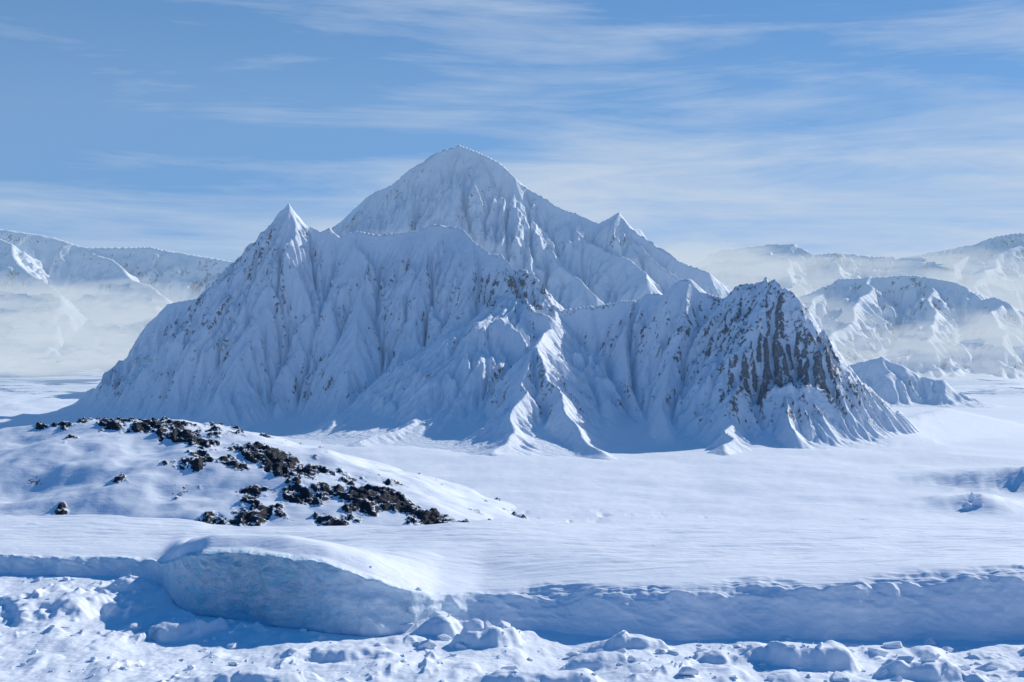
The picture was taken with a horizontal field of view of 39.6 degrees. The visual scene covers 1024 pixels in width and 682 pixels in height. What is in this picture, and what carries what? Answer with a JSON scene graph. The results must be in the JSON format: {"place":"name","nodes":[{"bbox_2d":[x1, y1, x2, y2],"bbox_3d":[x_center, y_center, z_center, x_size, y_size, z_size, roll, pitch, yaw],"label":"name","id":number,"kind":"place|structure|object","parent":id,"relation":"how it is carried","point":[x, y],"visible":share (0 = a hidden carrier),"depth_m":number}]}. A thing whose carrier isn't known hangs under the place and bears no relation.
{"place":"outdoors","nodes":[
{"label":"outdoors","id":0,"kind":"place"},
{"bbox_2d":[0,229,233,372],"bbox_3d":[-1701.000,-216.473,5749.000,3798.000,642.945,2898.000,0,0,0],"label":"snowy mountain range","id":1,"kind":"structure","parent":0,"point":[66,307],"depth_m":5304.86},
{"bbox_2d":[0,416,529,526],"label":"rocky snow hill","id":2,"kind":"structure","parent":0,"point":[211,472],"depth_m":795.96},
{"bbox_2d":[41,203,919,459],"bbox_3d":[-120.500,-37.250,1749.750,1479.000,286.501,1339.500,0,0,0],"label":"snowy mountain","id":3,"kind":"structure","parent":0,"point":[288,323],"depth_m":1571.91},
{"bbox_2d":[0,372,1023,681],"bbox_3d":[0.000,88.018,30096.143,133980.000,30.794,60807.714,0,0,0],"label":"snow ground","id":4,"kind":"structure","parent":0,"point":[684,550],"depth_m":517.98},
{"bbox_2d":[0,566,1023,681],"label":"ice chunks","id":5,"kind":"object","parent":4,"relation":"on","point":[836,676],"visible":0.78,"depth_m":451.45},
{"bbox_2d":[962,492,982,509],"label":"ice serac","id":6,"kind":"object","parent":4,"relation":"on","point":[967,505],"visible":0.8,"depth_m":840.80},
{"bbox_2d":[0,0,1023,265],"label":"sky","id":7,"kind":"structure","parent":0,"point":[887,128]},
{"bbox_2d":[331,145,731,309],"bbox_3d":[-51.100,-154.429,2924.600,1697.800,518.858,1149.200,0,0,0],"label":"snowy mountain","id":8,"kind":"structure","parent":0,"point":[568,259],"depth_m":2841.07},
{"bbox_2d":[693,233,1023,311],"bbox_3d":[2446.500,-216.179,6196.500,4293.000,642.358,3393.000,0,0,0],"label":"snowy mountain range","id":9,"kind":"structure","parent":0,"point":[990,267],"depth_m":6537.50},
{"bbox_2d":[798,275,1023,382],"bbox_3d":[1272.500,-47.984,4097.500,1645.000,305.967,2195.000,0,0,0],"label":"snowy mountain range","id":10,"kind":"structure","parent":0,"point":[937,329],"depth_m":3983.25},
{"bbox_2d":[849,356,1010,407],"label":"snowy ridge","id":11,"kind":"structure","parent":0,"point":[891,383],"depth_m":2194.08}
]}

